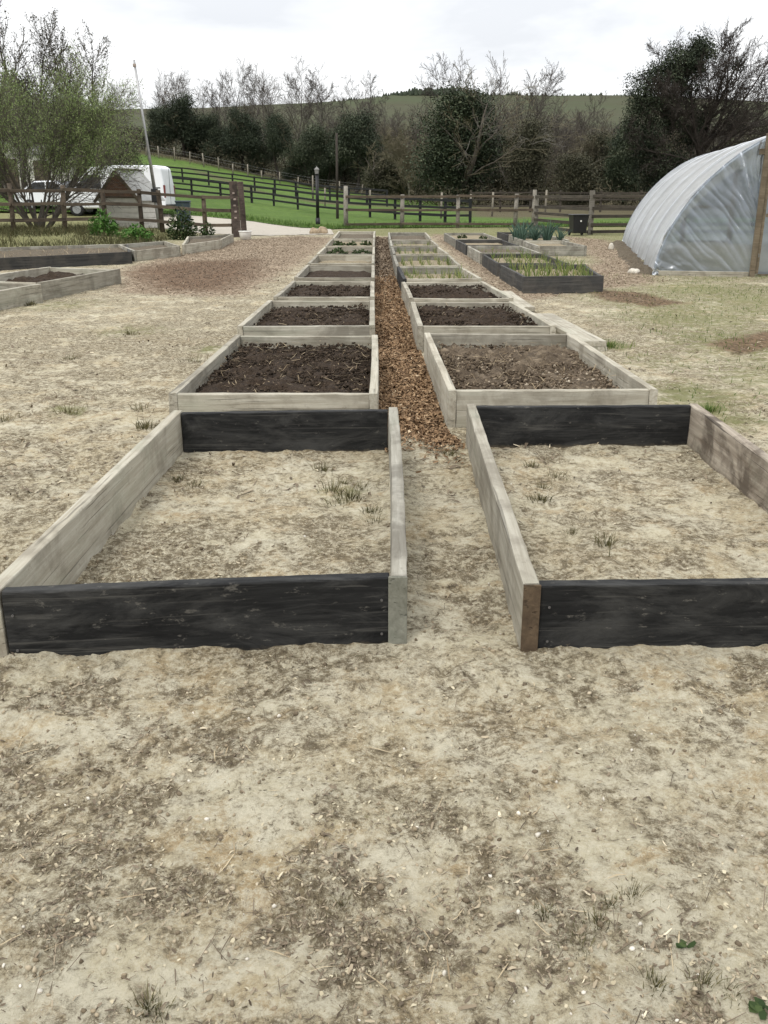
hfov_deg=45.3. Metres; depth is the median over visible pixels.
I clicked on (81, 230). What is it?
plants
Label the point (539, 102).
bare tree
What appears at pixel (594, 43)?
sky
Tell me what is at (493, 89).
bare tree
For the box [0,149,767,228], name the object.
grass field
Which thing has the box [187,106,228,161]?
evergreen tree
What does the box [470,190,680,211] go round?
fence
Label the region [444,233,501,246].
raised bed
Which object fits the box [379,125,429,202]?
bare tree
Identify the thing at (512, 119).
bare tree
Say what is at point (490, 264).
raised bed
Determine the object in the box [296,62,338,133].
bare tree
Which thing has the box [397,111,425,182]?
bare tree
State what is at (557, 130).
bare tree
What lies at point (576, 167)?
ivy clad tree
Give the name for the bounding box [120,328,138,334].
grass tuft
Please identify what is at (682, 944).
weed
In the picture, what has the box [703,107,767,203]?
ivy clad tree
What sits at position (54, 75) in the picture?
poplar tree
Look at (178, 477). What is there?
grass tuft
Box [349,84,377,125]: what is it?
bare tree
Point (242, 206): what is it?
gate post
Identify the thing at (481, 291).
raised bed
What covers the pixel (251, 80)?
bare tree
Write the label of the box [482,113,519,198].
ivy clad tree
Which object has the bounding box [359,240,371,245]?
leafy plant
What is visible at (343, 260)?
raised bed
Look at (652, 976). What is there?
grass tuft
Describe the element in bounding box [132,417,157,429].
grass tuft
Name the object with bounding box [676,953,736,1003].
grass tuft
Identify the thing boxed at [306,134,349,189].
evergreen bush
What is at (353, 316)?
raised bed
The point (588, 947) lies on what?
grass tuft
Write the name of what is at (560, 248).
raised bed
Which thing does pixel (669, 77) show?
windswept tree
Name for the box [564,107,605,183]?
bare tree
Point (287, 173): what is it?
evergreen bush
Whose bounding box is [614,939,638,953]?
dry stick
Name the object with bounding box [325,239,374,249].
raised bed
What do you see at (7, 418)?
grass tuft
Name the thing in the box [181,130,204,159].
evergreen bush
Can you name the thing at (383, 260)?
wood chips
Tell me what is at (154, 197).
flag pole
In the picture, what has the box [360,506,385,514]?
grass tuft
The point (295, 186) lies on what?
fence
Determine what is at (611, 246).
stone
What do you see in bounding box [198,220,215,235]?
leafy bush
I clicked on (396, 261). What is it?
raised bed
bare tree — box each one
[109,83,134,127]
[137,69,181,134]
[153,74,172,105]
[157,65,194,112]
[158,78,184,151]
[171,73,197,113]
[192,78,224,118]
[202,71,233,127]
[202,76,243,158]
[217,57,255,118]
[221,63,279,124]
[234,71,309,164]
[238,69,283,135]
[252,78,281,131]
[263,54,323,143]
[282,72,319,139]
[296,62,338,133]
[300,77,343,127]
[323,115,337,136]
[325,75,372,131]
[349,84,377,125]
[352,70,389,119]
[361,124,402,166]
[368,125,404,166]
[375,96,397,129]
[375,104,407,158]
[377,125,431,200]
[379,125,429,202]
[381,124,426,159]
[388,114,421,193]
[389,130,428,201]
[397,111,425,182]
[403,134,425,193]
[406,54,456,167]
[406,115,428,146]
[420,47,529,179]
[472,68,503,115]
[479,115,502,200]
[486,52,512,124]
[488,126,516,185]
[492,115,524,200]
[494,67,560,135]
[497,102,524,134]
[503,105,521,140]
[520,59,565,126]
[530,84,544,124]
[538,109,572,185]
[539,113,571,201]
[540,132,577,198]
[543,138,573,198]
[545,89,575,189]
[546,145,565,194]
[547,116,605,172]
[547,119,571,149]
[550,108,576,183]
[552,115,588,158]
[557,122,592,151]
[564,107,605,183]
[568,107,593,144]
[571,124,605,179]
[572,91,615,131]
[575,112,599,148]
[591,111,619,135]
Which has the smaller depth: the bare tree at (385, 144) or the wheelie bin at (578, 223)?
the wheelie bin at (578, 223)
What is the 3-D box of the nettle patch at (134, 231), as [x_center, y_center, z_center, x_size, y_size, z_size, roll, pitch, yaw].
[-7.144,-8.022,26.422,1.073,0.538,1.110,0,19,0]
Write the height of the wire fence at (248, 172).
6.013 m
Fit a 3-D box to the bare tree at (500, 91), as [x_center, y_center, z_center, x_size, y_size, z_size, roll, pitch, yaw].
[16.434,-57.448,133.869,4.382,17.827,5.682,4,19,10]
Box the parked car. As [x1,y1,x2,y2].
[14,180,69,208]
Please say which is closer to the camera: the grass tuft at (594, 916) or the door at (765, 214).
the grass tuft at (594, 916)
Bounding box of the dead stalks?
[0,245,110,257]
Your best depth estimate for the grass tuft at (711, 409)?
6.02 m
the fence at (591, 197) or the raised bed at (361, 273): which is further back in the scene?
the fence at (591, 197)
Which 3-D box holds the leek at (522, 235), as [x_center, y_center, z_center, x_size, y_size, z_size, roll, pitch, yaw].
[3.664,-7.403,24.138,0.606,0.626,0.604,-9,21,-24]
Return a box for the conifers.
[333,86,633,101]
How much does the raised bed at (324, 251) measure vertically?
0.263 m
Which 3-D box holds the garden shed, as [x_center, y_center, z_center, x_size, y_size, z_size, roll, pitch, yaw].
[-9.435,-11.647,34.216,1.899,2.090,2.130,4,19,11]
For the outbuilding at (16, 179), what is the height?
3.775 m
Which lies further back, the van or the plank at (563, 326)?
the van
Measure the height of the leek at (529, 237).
0.554 m
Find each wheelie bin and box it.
[175,201,191,227]
[568,214,589,234]
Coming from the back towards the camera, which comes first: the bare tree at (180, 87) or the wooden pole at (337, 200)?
the bare tree at (180, 87)
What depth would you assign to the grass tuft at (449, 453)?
4.95 m
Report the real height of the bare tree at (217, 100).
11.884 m
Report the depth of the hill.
332.42 m
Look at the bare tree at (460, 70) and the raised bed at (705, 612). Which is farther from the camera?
the bare tree at (460, 70)
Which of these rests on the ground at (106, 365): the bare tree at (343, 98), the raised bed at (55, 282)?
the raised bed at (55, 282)
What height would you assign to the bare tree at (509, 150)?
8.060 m
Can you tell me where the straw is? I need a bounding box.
[1,304,763,989]
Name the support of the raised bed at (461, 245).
on the ground at (106, 365)
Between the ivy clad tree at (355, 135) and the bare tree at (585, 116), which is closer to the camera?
the ivy clad tree at (355, 135)
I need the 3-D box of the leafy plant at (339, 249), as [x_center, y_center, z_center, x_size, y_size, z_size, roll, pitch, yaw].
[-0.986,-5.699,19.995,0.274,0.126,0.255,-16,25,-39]
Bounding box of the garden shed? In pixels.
[93,168,164,227]
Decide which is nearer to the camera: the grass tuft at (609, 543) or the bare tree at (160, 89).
the grass tuft at (609, 543)
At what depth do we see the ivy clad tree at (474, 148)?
76.80 m
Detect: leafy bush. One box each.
[166,204,197,239]
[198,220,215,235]
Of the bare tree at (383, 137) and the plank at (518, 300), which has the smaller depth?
the plank at (518, 300)
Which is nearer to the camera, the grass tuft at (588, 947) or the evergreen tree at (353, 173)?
the grass tuft at (588, 947)
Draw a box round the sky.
[0,0,767,108]
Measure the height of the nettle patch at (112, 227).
0.848 m
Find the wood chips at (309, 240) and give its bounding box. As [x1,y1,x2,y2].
[82,236,703,307]
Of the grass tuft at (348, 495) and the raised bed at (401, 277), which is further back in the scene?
the raised bed at (401, 277)
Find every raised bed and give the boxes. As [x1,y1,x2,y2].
[0,244,132,270]
[0,267,121,299]
[0,282,42,309]
[0,407,406,657]
[118,241,180,261]
[168,335,378,412]
[182,234,233,254]
[237,300,374,335]
[273,281,374,304]
[294,265,374,292]
[307,255,374,266]
[316,247,374,256]
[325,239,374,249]
[333,231,375,238]
[388,232,431,242]
[389,240,438,254]
[391,247,448,262]
[393,255,460,278]
[397,267,481,288]
[401,281,513,315]
[410,302,555,351]
[424,333,657,427]
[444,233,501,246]
[455,240,518,254]
[466,403,767,651]
[467,246,541,263]
[482,254,567,276]
[497,232,541,241]
[499,264,603,293]
[508,236,569,245]
[523,240,586,256]
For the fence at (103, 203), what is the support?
on the ground at (106, 365)
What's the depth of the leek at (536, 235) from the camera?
24.08 m
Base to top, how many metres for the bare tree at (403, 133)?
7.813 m
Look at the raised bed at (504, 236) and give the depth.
27.51 m
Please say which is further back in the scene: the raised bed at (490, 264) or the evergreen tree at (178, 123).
the evergreen tree at (178, 123)
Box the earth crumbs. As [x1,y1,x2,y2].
[0,338,767,1023]
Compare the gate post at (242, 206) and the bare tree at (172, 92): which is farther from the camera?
the bare tree at (172, 92)
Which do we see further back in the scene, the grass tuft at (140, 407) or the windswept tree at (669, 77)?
the windswept tree at (669, 77)
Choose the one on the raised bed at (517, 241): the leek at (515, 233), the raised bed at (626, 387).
the leek at (515, 233)
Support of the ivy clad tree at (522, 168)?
on the grass field
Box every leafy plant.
[332,241,343,245]
[334,247,342,251]
[346,240,356,245]
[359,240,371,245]
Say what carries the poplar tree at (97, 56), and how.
on the grass field
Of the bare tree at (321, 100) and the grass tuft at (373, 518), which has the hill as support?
the bare tree at (321, 100)
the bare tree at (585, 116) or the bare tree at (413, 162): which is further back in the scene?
the bare tree at (585, 116)
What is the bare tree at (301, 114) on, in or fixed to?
on the hill
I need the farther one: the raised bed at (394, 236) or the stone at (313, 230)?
the stone at (313, 230)
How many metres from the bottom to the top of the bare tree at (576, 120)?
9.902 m
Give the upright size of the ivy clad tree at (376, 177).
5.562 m
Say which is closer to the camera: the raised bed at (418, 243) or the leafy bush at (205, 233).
the raised bed at (418, 243)
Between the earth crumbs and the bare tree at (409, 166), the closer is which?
the earth crumbs
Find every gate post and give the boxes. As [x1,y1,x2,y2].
[229,181,240,236]
[237,181,246,230]
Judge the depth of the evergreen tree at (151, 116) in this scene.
103.54 m
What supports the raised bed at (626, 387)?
on the ground at (106, 365)
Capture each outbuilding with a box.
[1,139,30,193]
[28,145,76,180]
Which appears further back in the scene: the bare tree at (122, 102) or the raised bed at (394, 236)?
the bare tree at (122, 102)
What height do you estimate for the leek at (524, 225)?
0.617 m
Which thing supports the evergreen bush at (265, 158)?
on the grass field
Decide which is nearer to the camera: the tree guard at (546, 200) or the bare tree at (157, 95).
the tree guard at (546, 200)
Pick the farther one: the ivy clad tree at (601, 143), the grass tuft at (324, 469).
the ivy clad tree at (601, 143)
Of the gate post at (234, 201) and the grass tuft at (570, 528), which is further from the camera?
the gate post at (234, 201)
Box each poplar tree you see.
[0,0,49,188]
[7,12,72,145]
[24,7,112,150]
[33,43,86,139]
[43,35,85,147]
[64,19,116,165]
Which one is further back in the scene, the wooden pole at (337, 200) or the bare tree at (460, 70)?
the bare tree at (460, 70)
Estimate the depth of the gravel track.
37.35 m
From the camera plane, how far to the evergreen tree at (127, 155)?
77.88 m
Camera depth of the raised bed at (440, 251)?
19.88 m
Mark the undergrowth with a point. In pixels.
(354, 183)
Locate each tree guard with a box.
[312,175,313,198]
[440,192,442,218]
[491,192,493,216]
[544,190,547,211]
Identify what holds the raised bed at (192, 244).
on the ground at (106, 365)
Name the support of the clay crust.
on the ground at (106, 365)
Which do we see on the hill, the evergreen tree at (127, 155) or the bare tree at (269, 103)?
the bare tree at (269, 103)
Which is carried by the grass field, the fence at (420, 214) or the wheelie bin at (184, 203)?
the fence at (420, 214)
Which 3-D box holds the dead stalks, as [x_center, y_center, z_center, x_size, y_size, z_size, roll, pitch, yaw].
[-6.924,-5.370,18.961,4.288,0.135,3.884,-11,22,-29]
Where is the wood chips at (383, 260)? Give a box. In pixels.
[375,236,394,276]
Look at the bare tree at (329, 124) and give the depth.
113.61 m
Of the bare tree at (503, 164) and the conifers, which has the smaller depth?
the bare tree at (503, 164)
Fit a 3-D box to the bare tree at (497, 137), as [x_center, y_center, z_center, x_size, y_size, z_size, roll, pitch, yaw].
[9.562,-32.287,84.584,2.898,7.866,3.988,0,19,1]
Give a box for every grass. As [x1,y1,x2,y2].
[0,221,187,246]
[92,227,767,423]
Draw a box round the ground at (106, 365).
[0,211,767,1023]
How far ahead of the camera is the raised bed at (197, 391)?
6.18 m
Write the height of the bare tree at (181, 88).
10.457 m
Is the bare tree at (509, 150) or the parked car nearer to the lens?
the parked car
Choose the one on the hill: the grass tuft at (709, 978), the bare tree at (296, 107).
the bare tree at (296, 107)
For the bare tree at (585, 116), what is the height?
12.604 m
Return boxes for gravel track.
[163,214,333,235]
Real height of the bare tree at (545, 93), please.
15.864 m
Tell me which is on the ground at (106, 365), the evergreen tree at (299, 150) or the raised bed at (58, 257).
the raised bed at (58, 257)
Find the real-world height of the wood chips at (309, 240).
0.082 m
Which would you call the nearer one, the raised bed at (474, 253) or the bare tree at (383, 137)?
the raised bed at (474, 253)
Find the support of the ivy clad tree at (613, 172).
on the grass field
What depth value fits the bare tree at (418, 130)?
97.39 m
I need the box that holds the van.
[57,165,175,215]
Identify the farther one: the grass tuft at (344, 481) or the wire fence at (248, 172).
the wire fence at (248, 172)
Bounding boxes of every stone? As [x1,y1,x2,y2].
[309,227,319,233]
[318,226,327,233]
[608,243,613,249]
[627,268,639,272]
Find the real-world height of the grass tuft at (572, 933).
0.028 m
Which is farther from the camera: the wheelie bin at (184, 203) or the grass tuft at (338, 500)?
the wheelie bin at (184, 203)
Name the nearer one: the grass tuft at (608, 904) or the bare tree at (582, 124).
the grass tuft at (608, 904)
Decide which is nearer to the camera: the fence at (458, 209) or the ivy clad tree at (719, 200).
the fence at (458, 209)
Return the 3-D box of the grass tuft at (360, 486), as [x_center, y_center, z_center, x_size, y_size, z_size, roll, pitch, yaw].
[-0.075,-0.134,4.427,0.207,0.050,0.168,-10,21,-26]
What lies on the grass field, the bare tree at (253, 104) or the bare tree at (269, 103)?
the bare tree at (253, 104)
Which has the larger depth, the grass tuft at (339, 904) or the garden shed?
the garden shed
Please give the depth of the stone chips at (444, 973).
1.80 m
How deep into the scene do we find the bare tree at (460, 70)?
114.21 m
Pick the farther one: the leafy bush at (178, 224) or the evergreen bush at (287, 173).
the evergreen bush at (287, 173)
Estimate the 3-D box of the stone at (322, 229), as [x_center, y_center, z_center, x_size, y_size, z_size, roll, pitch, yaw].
[-2.186,-10.027,32.731,0.383,0.266,0.326,0,19,0]
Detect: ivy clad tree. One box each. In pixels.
[318,100,387,192]
[350,142,411,195]
[395,59,548,204]
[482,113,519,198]
[501,94,583,204]
[537,138,617,204]
[555,112,614,201]
[596,121,645,204]
[632,140,692,204]
[692,131,766,205]
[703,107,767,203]
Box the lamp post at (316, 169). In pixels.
[314,166,319,223]
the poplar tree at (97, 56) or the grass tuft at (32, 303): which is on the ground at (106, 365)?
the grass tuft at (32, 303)
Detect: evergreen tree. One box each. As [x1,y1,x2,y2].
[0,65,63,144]
[104,118,147,164]
[138,105,176,151]
[146,88,213,156]
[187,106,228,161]
[214,98,267,170]
[259,103,295,179]
[277,113,339,186]
[325,159,366,186]
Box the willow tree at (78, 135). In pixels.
[0,39,153,227]
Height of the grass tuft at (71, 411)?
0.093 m
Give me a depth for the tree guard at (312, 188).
73.58 m
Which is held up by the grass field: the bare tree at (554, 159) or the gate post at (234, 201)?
the bare tree at (554, 159)
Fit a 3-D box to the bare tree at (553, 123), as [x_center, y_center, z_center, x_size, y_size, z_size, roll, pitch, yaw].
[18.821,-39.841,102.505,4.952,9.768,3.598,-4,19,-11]
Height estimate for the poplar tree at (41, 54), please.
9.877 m
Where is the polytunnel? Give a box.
[611,133,767,277]
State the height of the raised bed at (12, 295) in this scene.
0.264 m
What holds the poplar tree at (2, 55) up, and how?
on the grass field
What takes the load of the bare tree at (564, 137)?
on the grass field
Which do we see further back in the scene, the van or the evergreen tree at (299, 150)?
the evergreen tree at (299, 150)
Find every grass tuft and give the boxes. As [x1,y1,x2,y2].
[0,409,19,421]
[24,300,35,305]
[50,401,88,414]
[112,400,153,411]
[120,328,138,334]
[124,982,177,1021]
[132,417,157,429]
[140,991,205,1023]
[166,473,184,482]
[185,475,214,487]
[308,461,341,472]
[314,476,361,493]
[323,492,361,507]
[326,891,355,918]
[332,486,368,502]
[337,478,351,484]
[345,480,388,490]
[359,513,385,523]
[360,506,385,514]
[440,448,459,459]
[521,458,541,468]
[525,491,556,503]
[526,480,553,490]
[532,900,556,922]
[544,469,569,480]
[551,915,598,954]
[564,527,585,535]
[565,933,621,963]
[579,902,617,934]
[588,529,627,556]
[597,893,623,908]
[605,339,634,350]
[613,869,660,904]
[634,963,675,998]
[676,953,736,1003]
[695,401,733,416]
[708,974,746,1013]
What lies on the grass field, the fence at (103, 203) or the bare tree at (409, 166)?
the bare tree at (409, 166)
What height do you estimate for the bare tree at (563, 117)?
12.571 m
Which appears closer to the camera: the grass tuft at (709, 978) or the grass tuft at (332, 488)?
the grass tuft at (709, 978)
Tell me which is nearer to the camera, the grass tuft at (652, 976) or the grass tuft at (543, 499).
the grass tuft at (652, 976)
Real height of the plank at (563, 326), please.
0.052 m
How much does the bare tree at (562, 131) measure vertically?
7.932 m
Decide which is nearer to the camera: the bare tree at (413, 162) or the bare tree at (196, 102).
the bare tree at (413, 162)
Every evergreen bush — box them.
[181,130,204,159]
[243,147,283,174]
[280,147,313,180]
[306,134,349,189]
[370,151,430,194]
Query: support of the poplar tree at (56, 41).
on the grass field
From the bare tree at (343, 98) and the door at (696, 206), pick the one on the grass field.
the bare tree at (343, 98)
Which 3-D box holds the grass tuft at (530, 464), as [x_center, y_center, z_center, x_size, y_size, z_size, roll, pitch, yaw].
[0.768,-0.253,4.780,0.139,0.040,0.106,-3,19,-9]
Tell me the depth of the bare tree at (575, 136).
91.12 m
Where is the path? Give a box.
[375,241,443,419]
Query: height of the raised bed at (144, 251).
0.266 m
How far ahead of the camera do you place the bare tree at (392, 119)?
92.18 m
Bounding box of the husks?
[51,562,712,1019]
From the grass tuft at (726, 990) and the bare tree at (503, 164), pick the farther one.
the bare tree at (503, 164)
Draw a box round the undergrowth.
[93,118,767,207]
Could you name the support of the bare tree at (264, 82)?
on the hill
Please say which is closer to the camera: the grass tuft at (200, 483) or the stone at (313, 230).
the grass tuft at (200, 483)
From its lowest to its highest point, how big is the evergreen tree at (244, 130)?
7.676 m
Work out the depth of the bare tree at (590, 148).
84.24 m
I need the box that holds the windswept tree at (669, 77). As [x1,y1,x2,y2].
[605,16,767,205]
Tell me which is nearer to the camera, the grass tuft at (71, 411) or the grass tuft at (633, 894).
the grass tuft at (633, 894)
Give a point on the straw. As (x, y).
(375, 748)
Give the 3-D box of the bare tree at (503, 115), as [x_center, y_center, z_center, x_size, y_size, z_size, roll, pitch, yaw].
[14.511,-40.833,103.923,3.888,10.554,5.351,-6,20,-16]
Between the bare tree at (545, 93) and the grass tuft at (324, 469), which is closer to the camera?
the grass tuft at (324, 469)
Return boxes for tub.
[238,231,251,239]
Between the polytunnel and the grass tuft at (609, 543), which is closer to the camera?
the grass tuft at (609, 543)
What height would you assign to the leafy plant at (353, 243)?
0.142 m
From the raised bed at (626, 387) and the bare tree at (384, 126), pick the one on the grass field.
the bare tree at (384, 126)
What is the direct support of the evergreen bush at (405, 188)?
on the grass field
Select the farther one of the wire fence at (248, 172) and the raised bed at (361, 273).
the wire fence at (248, 172)
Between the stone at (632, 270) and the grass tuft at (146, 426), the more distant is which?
the stone at (632, 270)
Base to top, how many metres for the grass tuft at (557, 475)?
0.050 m
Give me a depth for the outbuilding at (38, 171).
51.37 m
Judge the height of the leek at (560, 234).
0.488 m
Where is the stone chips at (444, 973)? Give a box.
[2,341,767,1023]
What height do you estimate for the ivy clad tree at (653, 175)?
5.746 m
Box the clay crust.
[0,364,767,1023]
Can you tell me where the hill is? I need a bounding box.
[99,95,767,190]
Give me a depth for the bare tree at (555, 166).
89.77 m
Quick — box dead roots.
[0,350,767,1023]
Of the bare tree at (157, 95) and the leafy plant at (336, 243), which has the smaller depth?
the leafy plant at (336, 243)
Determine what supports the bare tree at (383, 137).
on the grass field
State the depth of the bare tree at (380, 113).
137.84 m
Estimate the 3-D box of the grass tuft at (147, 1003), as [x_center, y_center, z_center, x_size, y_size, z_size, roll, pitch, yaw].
[-0.414,0.854,1.604,0.079,0.030,0.104,-17,25,-41]
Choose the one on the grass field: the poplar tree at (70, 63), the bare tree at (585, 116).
the poplar tree at (70, 63)
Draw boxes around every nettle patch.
[87,208,119,235]
[117,223,154,241]
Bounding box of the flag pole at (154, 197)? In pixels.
[133,60,159,229]
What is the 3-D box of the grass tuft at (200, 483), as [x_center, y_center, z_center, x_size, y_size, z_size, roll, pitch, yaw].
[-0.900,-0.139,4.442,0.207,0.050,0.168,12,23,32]
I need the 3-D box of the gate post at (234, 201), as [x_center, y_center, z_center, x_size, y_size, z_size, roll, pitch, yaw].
[-4.820,-9.712,29.850,0.260,1.920,0.230,-5,20,-7]
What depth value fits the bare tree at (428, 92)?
113.94 m
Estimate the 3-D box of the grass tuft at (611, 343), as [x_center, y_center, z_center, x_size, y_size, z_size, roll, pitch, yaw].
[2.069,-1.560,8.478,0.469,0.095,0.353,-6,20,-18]
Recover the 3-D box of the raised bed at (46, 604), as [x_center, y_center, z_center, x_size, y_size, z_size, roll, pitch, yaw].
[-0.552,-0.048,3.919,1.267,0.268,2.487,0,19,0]
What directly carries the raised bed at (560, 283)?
on the ground at (106, 365)
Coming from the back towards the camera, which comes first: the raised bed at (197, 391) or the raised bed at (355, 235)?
the raised bed at (355, 235)
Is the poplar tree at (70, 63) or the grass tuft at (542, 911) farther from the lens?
the poplar tree at (70, 63)
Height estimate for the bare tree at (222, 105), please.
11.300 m
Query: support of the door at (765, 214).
in the polytunnel
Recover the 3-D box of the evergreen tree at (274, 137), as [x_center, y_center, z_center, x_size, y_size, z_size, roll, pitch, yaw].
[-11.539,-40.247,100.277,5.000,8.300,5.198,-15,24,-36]
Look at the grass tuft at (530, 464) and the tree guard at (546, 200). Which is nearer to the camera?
the grass tuft at (530, 464)
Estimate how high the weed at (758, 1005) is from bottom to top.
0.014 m
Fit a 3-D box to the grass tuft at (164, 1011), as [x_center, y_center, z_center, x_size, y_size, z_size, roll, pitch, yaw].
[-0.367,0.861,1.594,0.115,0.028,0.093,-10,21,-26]
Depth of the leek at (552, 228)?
24.79 m
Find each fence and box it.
[0,183,232,233]
[118,163,387,206]
[143,144,384,193]
[172,177,471,222]
[343,186,536,227]
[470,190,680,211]
[534,190,767,234]
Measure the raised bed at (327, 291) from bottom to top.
0.264 m
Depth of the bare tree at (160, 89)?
119.38 m
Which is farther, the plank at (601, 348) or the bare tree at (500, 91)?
the bare tree at (500, 91)
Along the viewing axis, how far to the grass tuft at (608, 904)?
1.83 m
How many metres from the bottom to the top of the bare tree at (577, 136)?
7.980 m
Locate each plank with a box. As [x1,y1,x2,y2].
[502,291,534,310]
[535,313,606,346]
[555,332,606,350]
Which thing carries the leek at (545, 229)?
on the raised bed at (517, 241)
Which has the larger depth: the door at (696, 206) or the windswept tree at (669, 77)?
the windswept tree at (669, 77)
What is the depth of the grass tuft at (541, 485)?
4.44 m
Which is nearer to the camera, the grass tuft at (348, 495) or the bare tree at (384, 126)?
the grass tuft at (348, 495)
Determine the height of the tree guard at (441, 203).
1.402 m
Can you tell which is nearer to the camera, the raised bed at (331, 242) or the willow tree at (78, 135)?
the raised bed at (331, 242)
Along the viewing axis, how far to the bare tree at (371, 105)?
123.85 m
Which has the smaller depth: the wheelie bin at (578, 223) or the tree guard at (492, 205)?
the wheelie bin at (578, 223)
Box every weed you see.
[676,939,695,947]
[748,997,767,1019]
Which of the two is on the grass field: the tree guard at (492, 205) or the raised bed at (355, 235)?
the tree guard at (492, 205)
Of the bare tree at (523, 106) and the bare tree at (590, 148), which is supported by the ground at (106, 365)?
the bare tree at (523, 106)
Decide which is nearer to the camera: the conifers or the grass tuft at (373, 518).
the grass tuft at (373, 518)
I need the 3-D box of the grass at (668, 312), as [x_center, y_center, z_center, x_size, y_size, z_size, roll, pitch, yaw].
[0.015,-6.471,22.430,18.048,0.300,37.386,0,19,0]
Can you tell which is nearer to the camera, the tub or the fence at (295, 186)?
the tub
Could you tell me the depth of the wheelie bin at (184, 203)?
33.48 m
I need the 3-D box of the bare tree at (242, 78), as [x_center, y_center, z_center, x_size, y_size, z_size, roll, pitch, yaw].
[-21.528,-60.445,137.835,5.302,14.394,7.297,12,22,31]
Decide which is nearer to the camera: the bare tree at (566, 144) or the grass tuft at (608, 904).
the grass tuft at (608, 904)
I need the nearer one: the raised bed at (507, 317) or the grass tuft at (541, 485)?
the grass tuft at (541, 485)
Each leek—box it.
[508,222,523,240]
[511,219,538,239]
[514,216,532,229]
[525,219,539,238]
[529,224,541,239]
[538,224,553,239]
[539,223,554,238]
[540,220,561,239]
[553,223,571,239]
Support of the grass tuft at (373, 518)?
on the ground at (106, 365)
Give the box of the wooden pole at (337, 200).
[335,133,338,218]
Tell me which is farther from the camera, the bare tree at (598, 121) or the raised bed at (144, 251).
the bare tree at (598, 121)
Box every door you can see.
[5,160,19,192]
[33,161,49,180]
[682,172,735,242]
[755,176,767,274]
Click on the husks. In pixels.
(281, 872)

